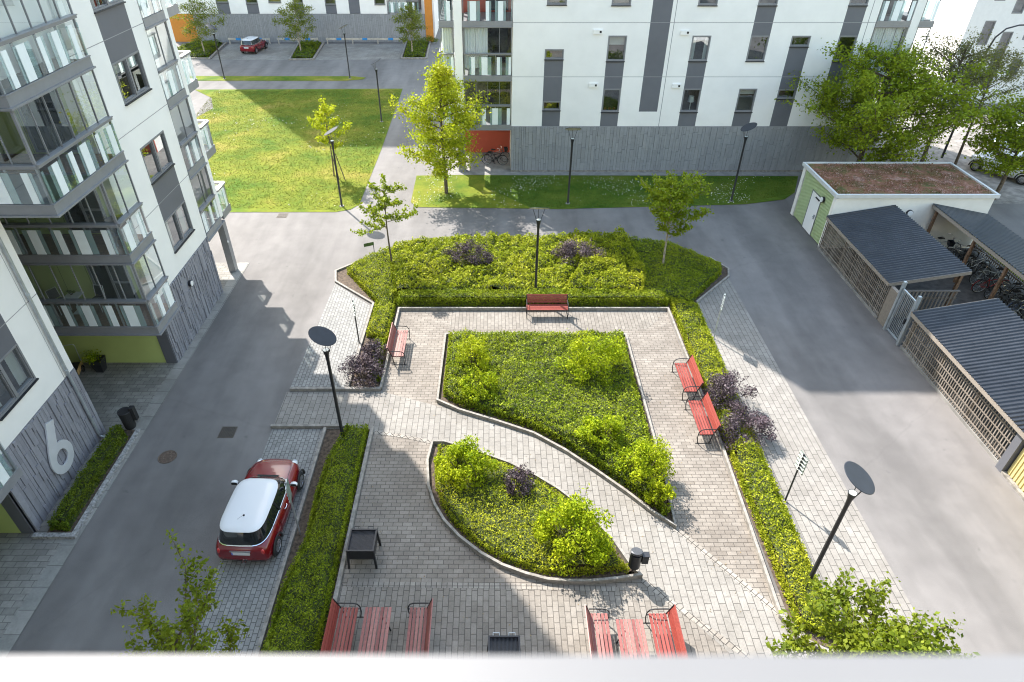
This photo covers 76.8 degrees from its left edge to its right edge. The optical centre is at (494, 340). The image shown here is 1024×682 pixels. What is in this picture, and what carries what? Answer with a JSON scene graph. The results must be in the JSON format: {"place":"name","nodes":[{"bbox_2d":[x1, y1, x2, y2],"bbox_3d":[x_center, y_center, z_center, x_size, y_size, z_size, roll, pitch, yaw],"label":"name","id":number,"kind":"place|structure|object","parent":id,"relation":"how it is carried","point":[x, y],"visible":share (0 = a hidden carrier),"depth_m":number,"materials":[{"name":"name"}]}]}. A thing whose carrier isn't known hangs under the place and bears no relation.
{"place":"outdoors","nodes":[
{"label":"outdoors","id":0,"kind":"place"},
{"bbox_2d":[0,263,248,654],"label":"sidewalk","id":1,"kind":"structure","parent":0,"point":[111,391],"depth_m":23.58,"materials":[{"name":"grey concrete"}]},
{"bbox_2d":[31,429,140,538],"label":"kerb","id":2,"kind":"structure","parent":1,"relation":"on","point":[98,495],"depth_m":20.57,"materials":[{"name":"concrete"}]},
{"bbox_2d":[47,430,134,532],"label":"soil","id":3,"kind":"structure","parent":1,"relation":"on","point":[129,433],"depth_m":20.94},
{"bbox_2d":[47,424,127,531],"bbox_3d":[-13.339,4.282,21.320,0.717,0.719,4.448,0,37,0],"label":"hedge","id":4,"kind":"object","parent":3,"relation":"on","point":[77,497],"visible":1,"depth_m":21.02,"materials":[{"name":"green plant"}]},
{"bbox_2d":[0,0,237,532],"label":"apartment building","id":5,"kind":"structure","parent":1,"relation":"on","point":[99,121],"depth_m":21.65,"materials":[{"name":"grey paint"}]},
{"bbox_2d":[0,343,38,420],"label":"window","id":6,"kind":"structure","parent":5,"relation":"in","point":[12,362],"depth_m":19.09,"materials":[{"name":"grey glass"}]},
{"bbox_2d":[18,90,78,151],"bbox_3d":[-14.275,-7.091,20.478,1.450,2.250,0.060,0,37,0],"label":"terrace door","id":7,"kind":"structure","parent":5,"relation":"in","point":[37,107],"depth_m":20.59,"materials":[{"name":"clear glass"}]},
{"bbox_2d":[64,188,108,232],"bbox_3d":[-14.275,-4.739,22.226,1.450,2.250,0.060,0,37,0],"label":"terrace door","id":8,"kind":"structure","parent":5,"relation":"in","point":[80,212],"depth_m":22.44,"materials":[{"name":"grey glass"}]},
{"bbox_2d":[85,265,137,297],"bbox_3d":[-14.275,-2.387,23.974,1.450,2.250,0.060,0,37,0],"label":"terrace door","id":9,"kind":"structure","parent":5,"relation":"in","point":[106,276],"depth_m":24.07,"materials":[{"name":"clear glass"}]},
{"bbox_2d":[111,50,151,105],"bbox_3d":[-13.065,-9.433,23.097,0.310,1.395,2.110,0,37,0],"label":"window","id":10,"kind":"structure","parent":5,"relation":"in","point":[125,63],"depth_m":23.19,"materials":[{"name":"glass"}]},
{"bbox_2d":[140,130,174,184],"bbox_3d":[-13.015,-7.082,24.845,0.210,1.395,2.110,0,37,0],"label":"window","id":11,"kind":"structure","parent":5,"relation":"in","point":[161,172],"depth_m":24.98,"materials":[{"name":"grey glass"}]},
{"bbox_2d":[164,200,194,253],"bbox_3d":[-13.065,-4.730,26.593,0.310,1.395,2.110,0,37,0],"label":"window","id":12,"kind":"structure","parent":5,"relation":"in","point":[183,238],"depth_m":26.90,"materials":[{"name":"grey glass"}]},
{"bbox_2d":[184,429,322,654],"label":"parking paving","id":13,"kind":"structure","parent":0,"point":[247,588],"depth_m":18.45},
{"bbox_2d":[216,459,304,563],"bbox_3d":[-7.170,4.863,19.731,2.090,1.673,3.690,1,37,2],"label":"parked car","id":14,"kind":"object","parent":13,"relation":"on","point":[257,511],"visible":0.98,"depth_m":18.88,"materials":[{"name":"red paint"}]},
{"bbox_2d":[211,44,295,59],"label":"parking bay","id":15,"kind":"object","parent":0,"point":[269,52],"visible":0.8,"depth_m":69.00,"materials":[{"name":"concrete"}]},
{"bbox_2d":[185,76,365,80],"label":"lawn","id":16,"kind":"structure","parent":0,"point":[275,78],"depth_m":61.01,"materials":[{"name":"green plant"}]},
{"bbox_2d":[196,89,401,211],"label":"lawn","id":17,"kind":"structure","parent":0,"point":[325,194],"depth_m":46.30,"materials":[{"name":"green plant"}]},
{"bbox_2d":[306,95,351,175],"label":"young tree","id":18,"kind":"object","parent":17,"relation":"on","point":[320,115],"visible":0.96,"depth_m":40.15,"materials":[{"name":"green plant"}]},
{"bbox_2d":[164,0,442,41],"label":"apartment building","id":19,"kind":"structure","parent":0,"point":[360,18],"depth_m":72.20,"materials":[{"name":"white concrete"}]},
{"bbox_2d":[291,283,369,386],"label":"parking paving","id":20,"kind":"structure","parent":0,"point":[337,318],"depth_m":27.45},
{"bbox_2d":[315,44,404,59],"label":"parking bay","id":21,"kind":"object","parent":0,"point":[359,51],"visible":1,"depth_m":69.73,"materials":[{"name":"grey asphalt"}]},
{"bbox_2d":[445,152,510,170],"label":"path","id":22,"kind":"structure","parent":0,"point":[492,166],"depth_m":43.73,"materials":[{"name":"concrete"}]},
{"bbox_2d":[8,0,1023,654],"bbox_3d":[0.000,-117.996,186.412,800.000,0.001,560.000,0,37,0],"label":"road","id":23,"kind":"structure","parent":0,"point":[940,508],"depth_m":24.52,"materials":[{"name":"grey asphalt"}]},
{"bbox_2d":[254,427,326,654],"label":"kerb","id":24,"kind":"structure","parent":23,"relation":"on","point":[279,580],"depth_m":19.11,"materials":[{"name":"concrete"}]},
{"bbox_2d":[260,429,369,654],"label":"soil","id":25,"kind":"structure","parent":23,"relation":"on","point":[331,437],"depth_m":20.48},
{"bbox_2d":[110,528,278,654],"bbox_3d":[-5.636,7.064,13.194,3.098,5.925,3.549,0,37,0],"label":"cherry tree","id":26,"kind":"object","parent":25,"relation":"on","point":[189,616],"visible":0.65,"depth_m":12.20,"materials":[{"name":"green plant"}]},
{"bbox_2d":[260,423,369,654],"bbox_3d":[-5.249,7.309,17.174,1.534,0.806,14.877,0,37,0],"label":"hedge","id":27,"kind":"object","parent":25,"relation":"on","point":[303,594],"visible":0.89,"depth_m":18.63,"materials":[{"name":"green plant"}]},
{"bbox_2d":[308,326,343,438],"bbox_3d":[-5.420,1.563,21.608,0.809,4.710,0.908,0,37,0],"label":"street lamp","id":28,"kind":"object","parent":25,"relation":"on","point":[322,336],"visible":0.85,"depth_m":20.54,"materials":[{"name":"black metal"}]},
{"bbox_2d":[333,426,373,601],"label":"kerb","id":29,"kind":"structure","parent":23,"relation":"on","point":[351,526],"depth_m":20.23,"materials":[{"name":"concrete"}]},
{"bbox_2d":[403,43,428,56],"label":"curb","id":30,"kind":"structure","parent":23,"relation":"on","point":[417,55],"depth_m":68.55,"materials":[{"name":"grey concrete"}]},
{"bbox_2d":[389,2,427,50],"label":"birch tree","id":31,"kind":"object","parent":30,"relation":"on","point":[413,16],"visible":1,"depth_m":66.44,"materials":[{"name":"green plant"}]},
{"bbox_2d":[438,0,940,171],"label":"apartment building","id":32,"kind":"structure","parent":23,"relation":"on","point":[658,85],"depth_m":39.23,"materials":[{"name":"grey"}]},
{"bbox_2d":[773,32,1009,161],"bbox_3d":[22.035,-13.055,37.697,12.323,8.991,10.852,0,37,0],"label":"maple tree","id":33,"kind":"object","parent":23,"relation":"on","point":[912,93],"visible":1,"depth_m":35.88,"materials":[{"name":"green plant"}]},
{"bbox_2d":[877,281,922,345],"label":"steel gate","id":34,"kind":"structure","parent":23,"relation":"on","point":[892,302],"depth_m":27.42,"materials":[{"name":"metal"}]},
{"bbox_2d":[887,27,1023,161],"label":"thin tree","id":35,"kind":"object","parent":23,"relation":"on","point":[964,50],"visible":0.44,"depth_m":37.33,"materials":[{"name":"green plant"}]},
{"bbox_2d":[995,433,1023,500],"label":"bin shed","id":36,"kind":"structure","parent":23,"relation":"on","point":[1009,466],"depth_m":21.19,"materials":[{"name":"concrete"}]},
{"bbox_3d":[2.500,6.673,-3.949,27.000,27.000,13.700,0,37,0],"label":"apartment building","id":37,"kind":"object","parent":23,"relation":"on","visible":0},
{"bbox_2d":[0,655,1023,681],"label":"window ledge","id":38,"kind":"object","parent":37,"relation":"attached to","point":[511,668],"depth_m":0.45,"materials":[{"name":"white paint"}]},
{"bbox_2d":[274,392,813,654],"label":"paved path","id":39,"kind":"structure","parent":0,"point":[683,574],"depth_m":20.84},
{"bbox_2d":[641,579,747,654],"bbox_3d":[5.697,7.690,17.286,4.121,0.001,0.201,30,46,34],"label":"stone course","id":40,"kind":"object","parent":39,"relation":"on","point":[697,621],"visible":0.71,"depth_m":17.48,"materials":[{"name":"grey stone"}]},
{"bbox_2d":[673,527,804,634],"bbox_3d":[6.922,6.798,18.487,0.218,0.001,4.462,-24,43,-29],"label":"stone course","id":41,"kind":"object","parent":39,"relation":"on","point":[746,586],"visible":0.8,"depth_m":18.66,"materials":[{"name":"grey stone"}]},
{"bbox_2d":[342,311,769,592],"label":"plaza paving","id":42,"kind":"structure","parent":0,"point":[706,503],"depth_m":21.25,"materials":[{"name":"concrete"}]},
{"bbox_2d":[346,526,381,568],"bbox_3d":[-3.830,6.031,18.861,0.860,0.822,0.879,0,37,0],"label":"charcoal grill","id":43,"kind":"object","parent":42,"relation":"on","point":[361,543],"visible":1,"depth_m":18.60,"materials":[{"name":"black paint"}]},
{"bbox_2d":[386,322,409,364],"bbox_3d":[-3.966,0.092,26.795,0.733,0.890,1.808,0,37,0],"label":"park bench","id":44,"kind":"object","parent":42,"relation":"on","point":[391,338],"visible":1,"depth_m":26.64,"materials":[{"name":"red paint"}]},
{"bbox_2d":[429,444,634,578],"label":"soil","id":45,"kind":"structure","parent":42,"relation":"on","point":[435,492],"depth_m":19.04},
{"bbox_2d":[432,434,499,490],"bbox_3d":[-1.106,3.955,20.892,2.107,1.749,1.819,24,43,28],"label":"lime shrub","id":46,"kind":"object","parent":45,"relation":"on","point":[464,451],"visible":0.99,"depth_m":20.69,"materials":[{"name":"green plant"}]},
{"bbox_2d":[502,462,536,497],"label":"purple shrub","id":47,"kind":"object","parent":45,"relation":"on","point":[519,476],"visible":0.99,"depth_m":20.42,"materials":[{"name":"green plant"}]},
{"bbox_2d":[434,444,629,576],"bbox_3d":[0.610,5.242,20.037,7.616,0.711,3.175,26,44,30],"label":"planting","id":48,"kind":"object","parent":45,"relation":"on","point":[490,513],"visible":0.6,"depth_m":19.77,"materials":[{"name":"green plant"}]},
{"bbox_2d":[426,440,642,584],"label":"kerb","id":49,"kind":"structure","parent":45,"relation":"on","point":[638,574],"depth_m":19.00,"materials":[{"name":"concrete"}]},
{"bbox_2d":[533,483,615,575],"bbox_3d":[2.302,5.434,18.559,2.165,2.162,2.412,-19,41,-24],"label":"lime shrub","id":50,"kind":"object","parent":45,"relation":"on","point":[571,513],"visible":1,"depth_m":18.38,"materials":[{"name":"green plant"}]},
{"bbox_2d":[380,307,837,654],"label":"kerb","id":51,"kind":"structure","parent":42,"relation":"on","point":[753,537],"depth_m":26.80,"materials":[{"name":"concrete"}]},
{"bbox_2d":[672,355,703,400],"bbox_3d":[7.447,1.405,25.029,0.733,0.890,1.728,0,37,0],"label":"park bench","id":52,"kind":"object","parent":42,"relation":"on","point":[695,372],"visible":0.99,"depth_m":24.92,"materials":[{"name":"red paint"}]},
{"bbox_2d":[684,392,720,443],"bbox_3d":[7.447,2.747,23.223,0.733,0.890,1.768,0,37,0],"label":"park bench","id":53,"kind":"object","parent":42,"relation":"on","point":[711,412],"visible":1,"depth_m":23.10,"materials":[{"name":"red paint"}]},
{"bbox_2d":[439,336,672,521],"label":"soil","id":54,"kind":"structure","parent":0,"point":[441,397],"depth_m":23.70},
{"bbox_2d":[454,328,491,373],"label":"lime shrub","id":55,"kind":"object","parent":54,"relation":"on","point":[475,348],"visible":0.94,"depth_m":25.26,"materials":[{"name":"green plant"}]},
{"bbox_2d":[457,362,498,403],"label":"lime shrub","id":56,"kind":"object","parent":54,"relation":"on","point":[489,379],"visible":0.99,"depth_m":24.12,"materials":[{"name":"green plant"}]},
{"bbox_2d":[436,333,676,528],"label":"kerb","id":57,"kind":"structure","parent":54,"relation":"on","point":[646,507],"depth_m":23.09,"materials":[{"name":"concrete"}]},
{"bbox_2d":[443,328,670,515],"bbox_3d":[1.766,2.381,23.776,7.573,0.872,9.561,0,37,0],"label":"planting","id":58,"kind":"object","parent":54,"relation":"on","point":[536,387],"visible":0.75,"depth_m":24.32,"materials":[{"name":"green plant"}]},
{"bbox_2d":[553,329,627,384],"bbox_3d":[3.929,0.572,25.132,2.898,2.128,2.300,-30,46,-34],"label":"lime shrub","id":59,"kind":"object","parent":54,"relation":"on","point":[608,351],"visible":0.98,"depth_m":24.77,"materials":[{"name":"green plant"}]},
{"bbox_2d":[573,407,632,453],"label":"lime shrub","id":60,"kind":"object","parent":54,"relation":"on","point":[614,427],"visible":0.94,"depth_m":22.06,"materials":[{"name":"green plant"}]},
{"bbox_2d":[613,434,675,490],"bbox_3d":[4.859,3.756,20.885,1.992,2.082,2.040,22,42,27],"label":"lime shrub","id":61,"kind":"object","parent":54,"relation":"on","point":[657,455],"visible":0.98,"depth_m":20.65,"materials":[{"name":"green plant"}]},
{"bbox_2d":[643,479,676,509],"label":"lime shrub","id":62,"kind":"object","parent":54,"relation":"on","point":[666,492],"visible":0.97,"depth_m":20.12,"materials":[{"name":"green plant"}]},
{"bbox_2d":[449,311,665,328],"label":"plaza paving","id":63,"kind":"structure","parent":0,"point":[545,320],"depth_m":28.94,"materials":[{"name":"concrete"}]},
{"bbox_2d":[526,294,568,318],"bbox_3d":[2.360,-1.540,28.991,1.868,0.890,0.733,0,37,0],"label":"park bench","id":64,"kind":"object","parent":63,"relation":"on","point":[547,306],"visible":1,"depth_m":29.03,"materials":[{"name":"red paint"}]},
{"bbox_2d":[330,584,787,654],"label":"plaza paving","id":65,"kind":"structure","parent":0,"point":[552,622],"depth_m":17.54,"materials":[{"name":"grey stone"}]},
{"bbox_2d":[320,598,363,654],"bbox_3d":[-3.926,7.686,16.578,0.733,0.890,1.808,0,37,0],"label":"park bench","id":66,"kind":"object","parent":65,"relation":"on","point":[328,637],"visible":0.62,"depth_m":16.70,"materials":[{"name":"red paint"}]},
{"bbox_2d":[357,607,391,654],"bbox_3d":[-3.056,7.811,16.546,0.688,0.729,1.700,0,37,0],"label":"picnic table","id":67,"kind":"object","parent":65,"relation":"on","point":[378,637],"visible":0.59,"depth_m":16.49,"materials":[{"name":"red paint"}]},
{"bbox_2d":[405,598,432,654],"bbox_3d":[-1.984,7.686,16.578,0.733,0.890,1.808,0,37,0],"label":"park bench","id":68,"kind":"object","parent":65,"relation":"on","point":[427,616],"visible":0.59,"depth_m":16.72,"materials":[{"name":"red paint"}]},
{"bbox_2d":[346,581,614,591],"bbox_3d":[-0.400,6.941,18.294,7.603,0.001,0.203,1,37,1],"label":"stone course","id":69,"kind":"object","parent":65,"relation":"on","point":[479,585],"visible":1,"depth_m":18.30,"materials":[{"name":"grey stone"}]},
{"bbox_2d":[487,632,520,654],"bbox_3d":[0.240,7.986,16.265,0.880,0.782,0.919,0,37,0],"label":"charcoal grill","id":70,"kind":"object","parent":65,"relation":"on","point":[499,644],"visible":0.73,"depth_m":16.22,"materials":[{"name":"black paint"}]},
{"bbox_2d":[584,604,612,654],"bbox_3d":[2.713,7.787,16.441,0.733,0.890,1.808,0,37,0],"label":"park bench","id":71,"kind":"object","parent":65,"relation":"on","point":[591,630],"visible":0.64,"depth_m":16.66,"materials":[{"name":"red paint"}]},
{"bbox_2d":[616,619,648,654],"bbox_3d":[3.484,8.014,16.273,0.688,0.729,1.700,0,37,0],"label":"picnic table","id":72,"kind":"object","parent":65,"relation":"on","point":[632,637],"visible":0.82,"depth_m":16.36,"materials":[{"name":"red paint"}]},
{"bbox_2d":[643,604,686,654],"bbox_3d":[4.367,7.787,16.441,0.733,0.890,1.808,0,37,0],"label":"park bench","id":73,"kind":"object","parent":65,"relation":"on","point":[677,634],"visible":0.71,"depth_m":16.63,"materials":[{"name":"red paint"}]},
{"bbox_2d":[337,254,836,648],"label":"soil","id":74,"kind":"structure","parent":0,"point":[344,278],"depth_m":27.78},
{"bbox_2d":[337,350,385,388],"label":"purple shrub","id":75,"kind":"object","parent":74,"relation":"on","point":[370,364],"visible":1,"depth_m":25.20,"materials":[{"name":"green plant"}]},
{"bbox_2d":[346,246,397,342],"bbox_3d":[-5.910,-2.641,30.608,2.905,0.765,8.348,0,37,0],"label":"planting","id":76,"kind":"object","parent":74,"relation":"on","point":[373,272],"visible":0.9,"depth_m":30.56,"materials":[{"name":"green plant"}]},
{"bbox_2d":[350,173,417,262],"bbox_3d":[-5.191,-5.568,30.904,3.074,5.069,3.126,0,37,0],"label":"young tree","id":77,"kind":"object","parent":74,"relation":"on","point":[385,202],"visible":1,"depth_m":30.37,"materials":[{"name":"green plant"}]},
{"bbox_2d":[443,233,496,265],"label":"purple shrub","id":78,"kind":"object","parent":74,"relation":"on","point":[465,247],"visible":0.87,"depth_m":31.61,"materials":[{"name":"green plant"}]},
{"bbox_2d":[388,230,579,299],"bbox_3d":[-0.507,-3.993,32.126,9.797,1.180,5.719,0,37,0],"label":"planting","id":79,"kind":"object","parent":74,"relation":"on","point":[420,263],"visible":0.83,"depth_m":31.55,"materials":[{"name":"green plant"}]},
{"bbox_2d":[396,287,669,306],"bbox_3d":[1.755,-2.087,29.784,12.547,0.861,0.859,0,37,0],"label":"hedge","id":80,"kind":"object","parent":74,"relation":"on","point":[520,294],"visible":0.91,"depth_m":29.66,"materials":[{"name":"green plant"}]},
{"bbox_2d":[550,234,606,266],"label":"purple shrub","id":81,"kind":"object","parent":74,"relation":"on","point":[569,247],"visible":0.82,"depth_m":31.96,"materials":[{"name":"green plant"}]},
{"bbox_2d":[561,225,646,299],"bbox_3d":[5.229,-4.088,32.161,4.339,1.286,5.988,0,37,0],"label":"planting","id":82,"kind":"object","parent":74,"relation":"on","point":[620,264],"visible":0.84,"depth_m":31.14,"materials":[{"name":"green plant"}]},
{"bbox_2d":[635,169,713,263],"bbox_3d":[8.484,-5.609,30.938,3.741,5.098,3.115,0,37,0],"label":"young tree","id":83,"kind":"object","parent":74,"relation":"on","point":[669,190],"visible":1,"depth_m":29.99,"materials":[{"name":"green plant"}]},
{"bbox_2d":[629,235,721,302],"bbox_3d":[9.140,-3.765,32.111,4.484,0.786,6.414,0,37,0],"label":"planting","id":84,"kind":"object","parent":74,"relation":"on","point":[681,272],"visible":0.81,"depth_m":31.71,"materials":[{"name":"green plant"}]},
{"bbox_2d":[700,368,757,410],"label":"purple shrub","id":85,"kind":"object","parent":74,"relation":"on","point":[725,386],"visible":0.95,"depth_m":23.91,"materials":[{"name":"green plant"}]},
{"bbox_2d":[716,402,777,450],"bbox_3d":[8.788,2.970,22.669,2.252,1.216,1.951,0,37,0],"label":"purple shrub","id":86,"kind":"object","parent":74,"relation":"on","point":[760,421],"visible":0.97,"depth_m":22.50,"materials":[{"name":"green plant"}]},
{"bbox_2d":[668,296,840,640],"bbox_3d":[8.663,2.781,23.309,1.382,0.801,16.546,0,37,0],"label":"planting","id":87,"kind":"object","parent":74,"relation":"on","point":[780,530],"visible":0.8,"depth_m":20.66,"materials":[{"name":"green plant"}]},
{"bbox_2d":[809,461,874,578],"bbox_3d":[8.851,5.037,16.935,0.810,4.710,0.908,12,38,16],"label":"street lamp","id":88,"kind":"object","parent":74,"relation":"on","point":[859,478],"visible":0.79,"depth_m":15.88,"materials":[{"name":"metal"}]},
{"bbox_2d":[765,567,979,654],"bbox_3d":[7.654,7.767,13.173,4.624,4.822,4.874,-19,40,-23],"label":"cherry tree","id":89,"kind":"object","parent":74,"relation":"on","point":[854,637],"visible":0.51,"depth_m":13.17,"materials":[{"name":"green plant"}]},
{"bbox_2d":[411,175,797,208],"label":"lawn","id":90,"kind":"structure","parent":0,"point":[465,191],"depth_m":39.77,"materials":[{"name":"green plant"}]},
{"bbox_2d":[388,49,490,193],"bbox_3d":[-3.032,-12.457,37.414,6.282,8.364,6.009,-27,45,-32],"label":"leafy tree","id":91,"kind":"object","parent":90,"relation":"on","point":[442,93],"visible":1,"depth_m":36.71,"materials":[{"name":"green plant"}]},
{"bbox_2d":[448,171,801,175],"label":"path","id":92,"kind":"structure","parent":0,"point":[612,173],"depth_m":42.48,"materials":[{"name":"concrete"}]},
{"bbox_2d":[699,278,931,642],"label":"sidewalk","id":93,"kind":"structure","parent":0,"point":[817,497],"depth_m":21.95,"materials":[{"name":"grey concrete"}]},
{"bbox_2d":[790,162,1000,247],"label":"bin shed","id":94,"kind":"structure","parent":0,"point":[915,191],"depth_m":33.81,"materials":[{"name":"white paint"}]},
{"bbox_2d":[802,189,820,234],"bbox_3d":[17.250,-7.004,35.164,0.100,2.190,1.180,0,37,0],"label":"door","id":95,"kind":"structure","parent":94,"relation":"in","point":[814,203],"depth_m":35.17,"materials":[{"name":"white paint"}]},
{"bbox_2d":[826,249,1023,456],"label":"compound floor","id":96,"kind":"structure","parent":0,"point":[966,294],"depth_m":30.33,"materials":[{"name":"concrete"}]},
{"bbox_2d":[817,205,972,318],"bbox_3d":[18.725,-3.955,30.889,3.350,2.495,6.600,0,37,0],"label":"bike shelter","id":97,"kind":"object","parent":96,"relation":"on","point":[893,245],"visible":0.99,"depth_m":30.11,"materials":[{"name":"metal"}]},
{"bbox_2d":[894,290,960,316],"bbox_3d":[18.800,-1.633,28.440,2.800,1.390,0.120,0,37,0],"label":"slatted fence","id":98,"kind":"object","parent":96,"relation":"on","point":[935,297],"visible":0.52,"depth_m":28.23,"materials":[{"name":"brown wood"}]},
{"bbox_2d":[900,298,1023,463],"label":"bike shelter","id":99,"kind":"object","parent":96,"relation":"on","point":[980,344],"visible":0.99,"depth_m":23.93,"materials":[{"name":"metal"}]},
{"bbox_2d":[927,203,1023,298],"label":"bike shelter","id":100,"kind":"object","parent":96,"relation":"on","point":[997,240],"visible":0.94,"depth_m":30.70,"materials":[{"name":"metal"}]},
{"bbox_2d":[873,83,1023,203],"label":"gravel","id":101,"kind":"structure","parent":0,"point":[1012,191],"depth_m":44.77,"materials":[{"name":"grey gravel"}]},
{"bbox_2d":[942,33,1023,164],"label":"thin tree","id":102,"kind":"object","parent":101,"relation":"on","point":[1011,78],"visible":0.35,"depth_m":39.26,"materials":[{"name":"green plant"}]},
{"bbox_2d":[960,88,1023,199],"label":"maple tree","id":103,"kind":"object","parent":101,"relation":"on","point":[1001,135],"visible":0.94,"depth_m":37.00,"materials":[{"name":"green plant"}]},
{"bbox_2d":[968,150,1023,184],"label":"parked car","id":104,"kind":"object","parent":101,"relation":"on","point":[1019,178],"visible":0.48,"depth_m":41.66,"materials":[{"name":"white paint"}]},
{"bbox_2d":[887,0,1023,102],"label":"apartment building","id":105,"kind":"structure","parent":0,"point":[963,17],"depth_m":52.06,"materials":[{"name":"white paint"}]},
{"label":"soil","id":106,"kind":"structure","parent":0,"visible":0},
{"bbox_2d":[170,0,229,52],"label":"birch tree","id":107,"kind":"object","parent":106,"relation":"on","point":[196,22],"visible":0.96,"depth_m":65.98,"materials":[{"name":"green plant"}]},
{"bbox_2d":[178,39,221,56],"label":"planting","id":108,"kind":"object","parent":106,"relation":"on","point":[194,49],"visible":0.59,"depth_m":69.64,"materials":[{"name":"green plant"}]},
{"label":"soil","id":109,"kind":"structure","parent":0,"visible":0},
{"bbox_2d":[272,0,317,50],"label":"birch tree","id":110,"kind":"object","parent":109,"relation":"on","point":[293,25],"visible":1,"depth_m":66.80,"materials":[{"name":"green plant"}]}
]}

